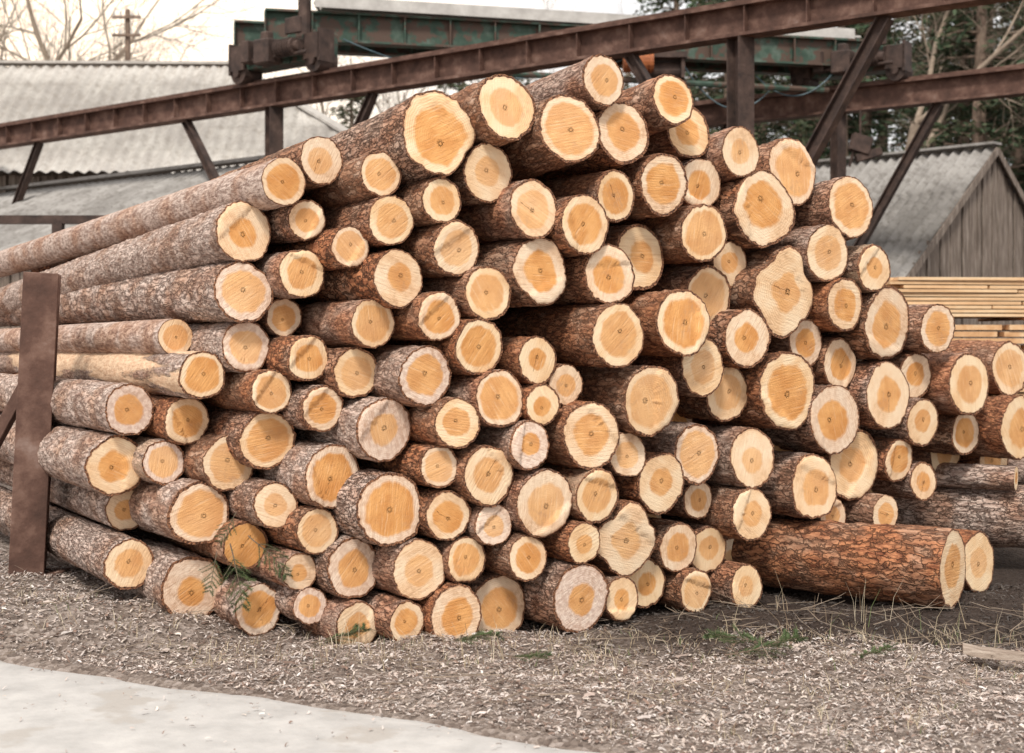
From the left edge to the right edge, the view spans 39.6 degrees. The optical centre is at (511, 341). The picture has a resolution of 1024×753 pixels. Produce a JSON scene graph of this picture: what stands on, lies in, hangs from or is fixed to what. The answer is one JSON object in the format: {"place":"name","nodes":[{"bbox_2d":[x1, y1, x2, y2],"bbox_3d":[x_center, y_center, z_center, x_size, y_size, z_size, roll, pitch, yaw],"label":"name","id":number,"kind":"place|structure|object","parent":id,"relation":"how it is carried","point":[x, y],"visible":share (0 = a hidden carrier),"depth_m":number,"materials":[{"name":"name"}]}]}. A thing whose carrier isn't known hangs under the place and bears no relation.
{"place":"outdoors","nodes":[
{"label":"outdoors","id":0,"kind":"place"},
{"bbox_2d":[0,660,596,752],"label":"concrete road","id":1,"kind":"structure","parent":0,"point":[52,721],"depth_m":5.69,"materials":[{"name":"grey concrete"}]},
{"bbox_2d":[0,0,1020,165],"label":"sky","id":2,"kind":"structure","parent":0,"point":[290,4],"materials":[{"name":"white"}]},
{"bbox_2d":[0,483,1023,752],"bbox_3d":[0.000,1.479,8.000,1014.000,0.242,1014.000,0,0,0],"label":"ground","id":3,"kind":"structure","parent":0,"point":[1008,565],"depth_m":6.73,"materials":[{"name":"soil"}]},
{"bbox_2d":[0,272,69,577],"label":"steel stake","id":4,"kind":"object","parent":3,"relation":"on","point":[28,408],"visible":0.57,"depth_m":8.35,"materials":[{"name":"brown metal"}]},
{"bbox_2d":[0,518,223,614],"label":"log","id":5,"kind":"object","parent":3,"relation":"on","point":[174,577],"visible":0.42,"depth_m":7.53,"materials":[{"name":"brown wood"}]},
{"bbox_2d":[0,485,153,589],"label":"log","id":6,"kind":"object","parent":5,"relation":"on","point":[116,558],"visible":0.79,"depth_m":7.80,"materials":[{"name":"brown wood"}]},
{"bbox_2d":[0,460,138,530],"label":"log","id":7,"kind":"object","parent":6,"relation":"on","point":[112,511],"visible":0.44,"depth_m":8.12,"materials":[{"name":"brown wood"}]},
{"bbox_2d":[0,413,140,495],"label":"log","id":8,"kind":"object","parent":7,"relation":"on","point":[96,461],"visible":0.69,"depth_m":7.69,"materials":[{"name":"brown wood"}]},
{"bbox_2d":[0,373,154,435],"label":"log","id":9,"kind":"object","parent":8,"relation":"on","point":[122,408],"visible":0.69,"depth_m":7.69,"materials":[{"name":"brown wood"}]},
{"bbox_2d":[135,516,267,568],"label":"log","id":10,"kind":"object","parent":5,"relation":"on","point":[244,548],"visible":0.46,"depth_m":7.47,"materials":[{"name":"brown wood"}]},
{"bbox_2d":[128,477,228,544],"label":"log","id":11,"kind":"object","parent":10,"relation":"on","point":[188,511],"visible":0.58,"depth_m":7.49,"materials":[{"name":"brown wood"}]},
{"bbox_2d":[0,412,184,485],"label":"log","id":12,"kind":"object","parent":11,"relation":"on","point":[159,461],"visible":0.4,"depth_m":7.61,"materials":[{"name":"brown wood"}]},
{"bbox_2d":[139,395,209,444],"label":"log","id":13,"kind":"object","parent":12,"relation":"on","point":[180,421],"visible":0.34,"depth_m":7.60,"materials":[{"name":"brown wood"}]},
{"bbox_2d":[0,350,224,398],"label":"log","id":14,"kind":"object","parent":13,"relation":"on","point":[193,374],"visible":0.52,"depth_m":7.73,"materials":[{"name":"brown wood"}]},
{"bbox_2d":[0,319,192,353],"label":"log","id":15,"kind":"object","parent":14,"relation":"on","point":[156,336],"visible":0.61,"depth_m":8.21,"materials":[{"name":"brown wood"}]},
{"bbox_2d":[179,433,253,491],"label":"log","id":16,"kind":"object","parent":11,"relation":"on","point":[211,461],"visible":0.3,"depth_m":7.50,"materials":[{"name":"brown wood"}]},
{"bbox_2d":[205,407,295,469],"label":"log","id":17,"kind":"object","parent":16,"relation":"on","point":[256,440],"visible":0.39,"depth_m":7.45,"materials":[{"name":"brown wood"}]},
{"bbox_2d":[197,369,291,413],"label":"log","id":18,"kind":"object","parent":17,"relation":"on","point":[266,391],"visible":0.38,"depth_m":7.37,"materials":[{"name":"brown wood"}]},
{"bbox_2d":[188,322,269,372],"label":"log","id":19,"kind":"object","parent":18,"relation":"on","point":[237,347],"visible":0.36,"depth_m":7.44,"materials":[{"name":"brown wood"}]},
{"bbox_2d":[0,261,272,326],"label":"log","id":20,"kind":"object","parent":19,"relation":"on","point":[237,291],"visible":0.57,"depth_m":7.81,"materials":[{"name":"brown wood"}]},
{"bbox_2d":[0,200,270,315],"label":"log","id":21,"kind":"object","parent":20,"relation":"on","point":[240,230],"visible":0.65,"depth_m":7.88,"materials":[{"name":"brown wood"}]},
{"bbox_2d":[0,157,305,276],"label":"log","id":22,"kind":"object","parent":21,"relation":"on","point":[278,182],"visible":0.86,"depth_m":8.44,"materials":[{"name":"brown wood"}]},
{"bbox_2d":[0,155,264,328],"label":"lean to shed","id":23,"kind":"object","parent":3,"relation":"on","point":[107,196],"visible":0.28,"depth_m":21.98,"materials":[{"name":"grey metal"}]},
{"bbox_2d":[0,60,347,192],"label":"long shed","id":24,"kind":"structure","parent":3,"relation":"on","point":[33,91],"depth_m":26.53,"materials":[{"name":"grey metal"}]},
{"bbox_2d":[218,563,327,624],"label":"log","id":25,"kind":"object","parent":3,"relation":"on","point":[307,605],"visible":0.27,"depth_m":7.34,"materials":[{"name":"brown wood"}]},
{"bbox_2d":[50,502,316,589],"bbox_3d":[-2.508,1.210,9.493,0.204,0.255,5.203,-2,1,-33],"label":"log","id":26,"kind":"object","parent":25,"relation":"on","point":[301,565],"visible":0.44,"depth_m":7.35,"materials":[{"name":"brown wood"}]},
{"bbox_2d":[258,503,338,554],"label":"log","id":27,"kind":"object","parent":26,"relation":"on","point":[307,529],"visible":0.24,"depth_m":7.32,"materials":[{"name":"brown wood"}]},
{"bbox_2d":[252,438,358,508],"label":"log","id":28,"kind":"object","parent":27,"relation":"on","point":[312,473],"visible":0.3,"depth_m":7.33,"materials":[{"name":"brown wood"}]},
{"bbox_2d":[294,395,411,461],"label":"log","id":29,"kind":"object","parent":28,"relation":"on","point":[373,428],"visible":0.34,"depth_m":7.33,"materials":[{"name":"brown wood"}]},
{"bbox_2d":[289,346,376,397],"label":"log","id":30,"kind":"object","parent":29,"relation":"on","point":[349,372],"visible":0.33,"depth_m":7.37,"materials":[{"name":"brown wood"}]},
{"bbox_2d":[291,299,395,348],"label":"log","id":31,"kind":"object","parent":30,"relation":"on","point":[366,323],"visible":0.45,"depth_m":7.33,"materials":[{"name":"brown wood"}]},
{"bbox_2d":[290,249,422,308],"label":"log","id":32,"kind":"object","parent":31,"relation":"on","point":[391,279],"visible":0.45,"depth_m":7.29,"materials":[{"name":"brown wood"}]},
{"bbox_2d":[362,345,451,406],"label":"log","id":33,"kind":"object","parent":29,"relation":"on","point":[412,375],"visible":0.34,"depth_m":7.30,"materials":[{"name":"brown wood"}]},
{"bbox_2d":[390,291,460,340],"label":"log","id":34,"kind":"object","parent":33,"relation":"on","point":[430,316],"visible":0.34,"depth_m":7.31,"materials":[{"name":"brown wood"}]},
{"bbox_2d":[369,219,478,277],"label":"log","id":35,"kind":"object","parent":34,"relation":"on","point":[448,248],"visible":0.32,"depth_m":7.37,"materials":[{"name":"brown wood"}]},
{"bbox_2d":[330,90,475,185],"bbox_3d":[-1.292,-0.909,8.700,0.451,0.450,3.413,-30,11,-32],"label":"log","id":36,"kind":"object","parent":35,"relation":"on","point":[425,135],"visible":0.48,"depth_m":7.30,"materials":[{"name":"brown wood"}]},
{"bbox_2d":[280,592,376,645],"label":"log","id":37,"kind":"object","parent":3,"relation":"on","point":[358,611],"visible":0.18,"depth_m":7.30,"materials":[{"name":"brown wood"}]},
{"bbox_2d":[276,534,375,598],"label":"log","id":38,"kind":"object","parent":37,"relation":"on","point":[343,562],"visible":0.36,"depth_m":7.33,"materials":[{"name":"brown wood"}]},
{"bbox_2d":[302,466,421,546],"bbox_3d":[-2.026,0.865,9.432,0.395,0.392,5.203,6,-3,-33],"label":"log","id":39,"kind":"object","parent":38,"relation":"on","point":[377,507],"visible":0.39,"depth_m":7.25,"materials":[{"name":"brown wood"}]},
{"bbox_2d":[355,589,424,640],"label":"log","id":40,"kind":"object","parent":3,"relation":"on","point":[396,617],"visible":0.29,"depth_m":7.26,"materials":[{"name":"brown wood"}]},
{"bbox_2d":[371,537,444,599],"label":"log","id":41,"kind":"object","parent":40,"relation":"on","point":[412,568],"visible":0.36,"depth_m":7.31,"materials":[{"name":"brown wood"}]},
{"bbox_2d":[446,571,525,632],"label":"log","id":42,"kind":"object","parent":3,"relation":"on","point":[502,600],"visible":0.2,"depth_m":7.63,"materials":[{"name":"brown wood"}]},
{"bbox_2d":[483,531,546,581],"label":"log","id":43,"kind":"object","parent":42,"relation":"on","point":[519,556],"visible":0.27,"depth_m":7.49,"materials":[{"name":"brown wood"}]},
{"bbox_2d":[499,468,571,537],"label":"log","id":44,"kind":"object","parent":43,"relation":"on","point":[536,502],"visible":0.31,"depth_m":7.50,"materials":[{"name":"brown wood"}]},
{"bbox_2d":[472,420,549,469],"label":"log","id":45,"kind":"object","parent":44,"relation":"on","point":[524,444],"visible":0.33,"depth_m":7.46,"materials":[{"name":"brown wood"}]},
{"bbox_2d":[443,369,523,427],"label":"log","id":46,"kind":"object","parent":45,"relation":"on","point":[494,397],"visible":0.27,"depth_m":7.41,"materials":[{"name":"brown wood"}]},
{"bbox_2d":[383,318,502,375],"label":"log","id":47,"kind":"object","parent":46,"relation":"on","point":[469,347],"visible":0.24,"depth_m":7.38,"materials":[{"name":"brown wood"}]},
{"bbox_2d":[421,265,511,319],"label":"log","id":48,"kind":"object","parent":47,"relation":"on","point":[482,292],"visible":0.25,"depth_m":7.41,"materials":[{"name":"brown wood"}]},
{"bbox_2d":[475,238,566,307],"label":"log","id":49,"kind":"object","parent":48,"relation":"on","point":[533,270],"visible":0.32,"depth_m":7.52,"materials":[{"name":"brown wood"}]},
{"bbox_2d":[454,178,556,243],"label":"log","id":50,"kind":"object","parent":49,"relation":"on","point":[522,209],"visible":0.34,"depth_m":7.50,"materials":[{"name":"brown wood"}]},
{"bbox_2d":[446,143,512,205],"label":"log","id":51,"kind":"object","parent":50,"relation":"on","point":[482,174],"visible":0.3,"depth_m":7.46,"materials":[{"name":"brown wood"}]},
{"bbox_2d":[449,74,535,147],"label":"log","id":52,"kind":"object","parent":51,"relation":"on","point":[500,109],"visible":0.37,"depth_m":7.41,"materials":[{"name":"brown wood"}]},
{"bbox_2d":[544,194,608,256],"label":"log","id":53,"kind":"object","parent":49,"relation":"on","point":[581,227],"visible":0.29,"depth_m":7.58,"materials":[{"name":"brown wood"}]},
{"bbox_2d":[499,94,600,181],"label":"log","id":54,"kind":"object","parent":53,"relation":"on","point":[565,131],"visible":0.34,"depth_m":7.56,"materials":[{"name":"brown wood"}]},
{"bbox_2d":[542,169,634,222],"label":"log","id":55,"kind":"object","parent":53,"relation":"on","point":[612,191],"visible":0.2,"depth_m":7.78,"materials":[{"name":"brown wood"}]},
{"bbox_2d":[533,101,648,181],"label":"log","id":56,"kind":"object","parent":55,"relation":"on","point":[624,139],"visible":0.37,"depth_m":7.84,"materials":[{"name":"brown wood"}]},
{"bbox_2d":[0,0,1023,245],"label":"crane runway","id":57,"kind":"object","parent":3,"relation":"on","point":[738,26],"visible":0.69,"depth_m":18.56,"materials":[{"name":"metal"}]},
{"bbox_2d":[228,0,912,107],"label":"bridge crane","id":58,"kind":"object","parent":57,"relation":"on","point":[325,35],"visible":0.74,"depth_m":20.29,"materials":[{"name":"green paint"}]},
{"bbox_2d":[0,548,1023,752],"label":"bark flakes","id":59,"kind":"object","parent":3,"relation":"on","point":[625,670],"visible":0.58,"depth_m":6.60,"materials":[{"name":"brown wood"}]},
{"bbox_2d":[0,572,1023,717],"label":"twig litter","id":60,"kind":"object","parent":3,"relation":"on","point":[541,685],"visible":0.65,"depth_m":7.01,"materials":[{"name":"brown plant"}]},
{"bbox_2d":[0,558,1023,752],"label":"bark chips","id":61,"kind":"object","parent":3,"relation":"on","point":[881,749],"visible":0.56,"depth_m":6.56,"materials":[{"name":"brown wood"}]},
{"bbox_2d":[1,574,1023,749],"bbox_3d":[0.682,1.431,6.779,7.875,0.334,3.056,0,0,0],"label":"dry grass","id":62,"kind":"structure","parent":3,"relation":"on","point":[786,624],"depth_m":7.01,"materials":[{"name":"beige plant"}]},
{"bbox_2d":[517,557,609,632],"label":"log","id":63,"kind":"object","parent":3,"relation":"on","point":[567,596],"visible":0.25,"depth_m":7.60,"materials":[{"name":"brown wood"}]},
{"bbox_2d":[537,519,600,563],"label":"log","id":64,"kind":"object","parent":63,"relation":"on","point":[574,541],"visible":0.27,"depth_m":7.58,"materials":[{"name":"brown wood"}]},
{"bbox_2d":[539,463,618,523],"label":"log","id":65,"kind":"object","parent":64,"relation":"on","point":[595,494],"visible":0.29,"depth_m":7.65,"materials":[{"name":"brown wood"}]},
{"bbox_2d":[542,400,619,469],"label":"log","id":66,"kind":"object","parent":65,"relation":"on","point":[584,435],"visible":0.28,"depth_m":7.63,"materials":[{"name":"brown wood"}]},
{"bbox_2d":[546,363,582,405],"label":"log","id":67,"kind":"object","parent":66,"relation":"on","point":[565,381],"visible":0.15,"depth_m":7.67,"materials":[{"name":"brown wood"}]},
{"bbox_2d":[488,303,643,367],"bbox_3d":[-0.864,-0.025,9.805,0.371,0.356,5.204,-49,25,-23],"label":"log","id":68,"kind":"object","parent":67,"relation":"on","point":[602,335],"visible":0.43,"depth_m":7.70,"materials":[{"name":"brown wood"}]},
{"bbox_2d":[551,243,634,304],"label":"log","id":69,"kind":"object","parent":68,"relation":"on","point":[605,274],"visible":0.22,"depth_m":7.73,"materials":[{"name":"brown wood"}]},
{"bbox_2d":[601,572,637,621],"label":"log","id":70,"kind":"object","parent":3,"relation":"on","point":[622,603],"visible":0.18,"depth_m":7.79,"materials":[{"name":"brown wood"}]},
{"bbox_2d":[587,499,655,576],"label":"log","id":71,"kind":"object","parent":70,"relation":"on","point":[626,529],"visible":0.25,"depth_m":7.82,"materials":[{"name":"brown wood"}]},
{"bbox_2d":[612,451,684,514],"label":"log","id":72,"kind":"object","parent":71,"relation":"on","point":[655,485],"visible":0.2,"depth_m":7.95,"materials":[{"name":"brown wood"}]},
{"bbox_2d":[602,431,645,476],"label":"log","id":73,"kind":"object","parent":72,"relation":"on","point":[628,459],"visible":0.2,"depth_m":7.83,"materials":[{"name":"brown wood"}]},
{"bbox_2d":[574,365,679,436],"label":"log","id":74,"kind":"object","parent":73,"relation":"on","point":[641,400],"visible":0.38,"depth_m":7.80,"materials":[{"name":"brown wood"}]},
{"bbox_2d":[656,567,711,612],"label":"log","id":75,"kind":"object","parent":3,"relation":"on","point":[692,586],"visible":0.23,"depth_m":8.10,"materials":[{"name":"brown wood"}]},
{"bbox_2d":[662,518,726,572],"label":"log","id":76,"kind":"object","parent":75,"relation":"on","point":[710,549],"visible":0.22,"depth_m":8.35,"materials":[{"name":"brown wood"}]},
{"bbox_2d":[662,482,711,518],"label":"log","id":77,"kind":"object","parent":76,"relation":"on","point":[693,502],"visible":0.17,"depth_m":8.29,"materials":[{"name":"brown wood"}]},
{"bbox_2d":[639,421,719,485],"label":"log","id":78,"kind":"object","parent":77,"relation":"on","point":[692,448],"visible":0.27,"depth_m":8.17,"materials":[{"name":"brown wood"}]},
{"bbox_2d":[672,412,693,422],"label":"log","id":79,"kind":"object","parent":78,"relation":"on","point":[677,418],"visible":0.04,"depth_m":8.64,"materials":[{"name":"brown wood"}]},
{"bbox_2d":[676,366,747,421],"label":"log","id":80,"kind":"object","parent":79,"relation":"on","point":[726,400],"visible":0.17,"depth_m":8.41,"materials":[{"name":"brown wood"}]},
{"bbox_2d":[630,338,723,397],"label":"log","id":81,"kind":"object","parent":80,"relation":"on","point":[700,373],"visible":0.27,"depth_m":8.15,"materials":[{"name":"brown wood"}]},
{"bbox_2d":[509,289,709,356],"bbox_3d":[-0.420,-0.104,10.117,0.387,0.389,5.224,0,0,-32],"label":"log","id":82,"kind":"object","parent":81,"relation":"on","point":[675,322],"visible":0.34,"depth_m":7.93,"materials":[{"name":"brown wood"}]},
{"bbox_2d":[707,308,770,368],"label":"log","id":83,"kind":"object","parent":80,"relation":"on","point":[740,338],"visible":0.22,"depth_m":8.30,"materials":[{"name":"brown wood"}]},
{"bbox_2d":[632,265,730,322],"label":"log","id":84,"kind":"object","parent":83,"relation":"on","point":[709,286],"visible":0.19,"depth_m":8.36,"materials":[{"name":"brown wood"}]},
{"bbox_2d":[609,203,726,263],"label":"log","id":85,"kind":"object","parent":84,"relation":"on","point":[695,233],"visible":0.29,"depth_m":8.14,"materials":[{"name":"brown wood"}]},
{"bbox_2d":[663,241,746,287],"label":"log","id":86,"kind":"object","parent":84,"relation":"on","point":[729,261],"visible":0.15,"depth_m":8.48,"materials":[{"name":"brown wood"}]},
{"bbox_2d":[712,170,795,249],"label":"log","id":87,"kind":"object","parent":86,"relation":"on","point":[756,209],"visible":0.24,"depth_m":8.42,"materials":[{"name":"brown wood"}]},
{"bbox_2d":[724,537,733,560],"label":"log","id":88,"kind":"object","parent":3,"relation":"on","point":[729,544],"visible":0.06,"depth_m":8.80,"materials":[{"name":"brown wood"}]},
{"bbox_2d":[731,518,965,607],"bbox_3d":[1.372,1.312,9.053,2.900,0.466,0.464,0,0,36],"label":"log","id":89,"kind":"object","parent":3,"relation":"on","point":[885,561],"visible":0.51,"depth_m":8.35,"materials":[{"name":"brown wood"}]},
{"bbox_2d":[814,141,1023,344],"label":"plank shed","id":90,"kind":"structure","parent":3,"relation":"on","point":[953,212],"depth_m":23.92,"materials":[{"name":"grey wood"}]},
{"bbox_2d":[890,0,1023,154],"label":"conifer tree","id":91,"kind":"object","parent":3,"relation":"on","point":[978,124],"visible":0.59,"depth_m":32.87,"materials":[{"name":"green plant"}]},
{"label":"log","id":92,"kind":"object","parent":3,"relation":"on","visible":0},
{"bbox_2d":[772,498,845,522],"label":"log","id":93,"kind":"object","parent":92,"relation":"on","point":[838,513],"visible":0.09,"depth_m":8.83,"materials":[{"name":"brown wood"}]},
{"bbox_2d":[757,450,836,518],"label":"log","id":94,"kind":"object","parent":93,"relation":"on","point":[800,485],"visible":0.29,"depth_m":8.62,"materials":[{"name":"brown wood"}]},
{"bbox_2d":[694,384,859,454],"bbox_3d":[0.559,0.485,10.897,0.460,0.436,5.218,0,0,-33],"label":"log","id":95,"kind":"object","parent":94,"relation":"on","point":[830,425],"visible":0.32,"depth_m":8.74,"materials":[{"name":"brown wood"}]},
{"bbox_2d":[693,351,814,430],"bbox_3d":[0.236,0.310,10.691,0.476,0.489,5.214,-11,6,-33],"label":"log","id":96,"kind":"object","parent":95,"relation":"on","point":[780,390],"visible":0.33,"depth_m":8.51,"materials":[{"name":"brown wood"}]},
{"bbox_2d":[767,319,821,365],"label":"log","id":97,"kind":"object","parent":96,"relation":"on","point":[804,339],"visible":0.16,"depth_m":8.74,"materials":[{"name":"brown wood"}]},
{"bbox_2d":[729,245,813,338],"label":"log","id":98,"kind":"object","parent":97,"relation":"on","point":[773,287],"visible":0.32,"depth_m":8.51,"materials":[{"name":"brown wood"}]},
{"bbox_2d":[892,485,1023,547],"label":"log","id":99,"kind":"object","parent":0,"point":[996,517],"visible":0.09,"depth_m":9.62,"materials":[{"name":"brown wood"}]},
{"bbox_2d":[871,461,936,500],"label":"log","id":100,"kind":"object","parent":99,"relation":"on","point":[918,482],"visible":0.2,"depth_m":9.21,"materials":[{"name":"brown wood"}]},
{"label":"log","id":101,"kind":"object","parent":100,"relation":"on","visible":0},
{"bbox_2d":[847,361,909,429],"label":"log","id":102,"kind":"object","parent":101,"relation":"on","point":[880,391],"visible":0.23,"depth_m":8.95,"materials":[{"name":"brown wood"}]},
{"bbox_2d":[821,285,909,359],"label":"log","id":103,"kind":"object","parent":102,"relation":"on","point":[880,330],"visible":0.28,"depth_m":8.95,"materials":[{"name":"brown wood"}]},
{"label":"lumber bundle","id":104,"kind":"object","parent":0,"visible":0},
{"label":"lumber bundle","id":105,"kind":"object","parent":104,"relation":"on","visible":0},
{"bbox_2d":[952,325,1023,349],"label":"lumber bundle","id":106,"kind":"object","parent":105,"relation":"on","point":[991,328],"visible":0.2,"depth_m":14.14,"materials":[{"name":"beige wood"}]},
{"bbox_2d":[886,277,1023,320],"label":"lumber bundle","id":107,"kind":"object","parent":106,"relation":"on","point":[990,298],"visible":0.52,"depth_m":14.11,"materials":[{"name":"beige wood"}]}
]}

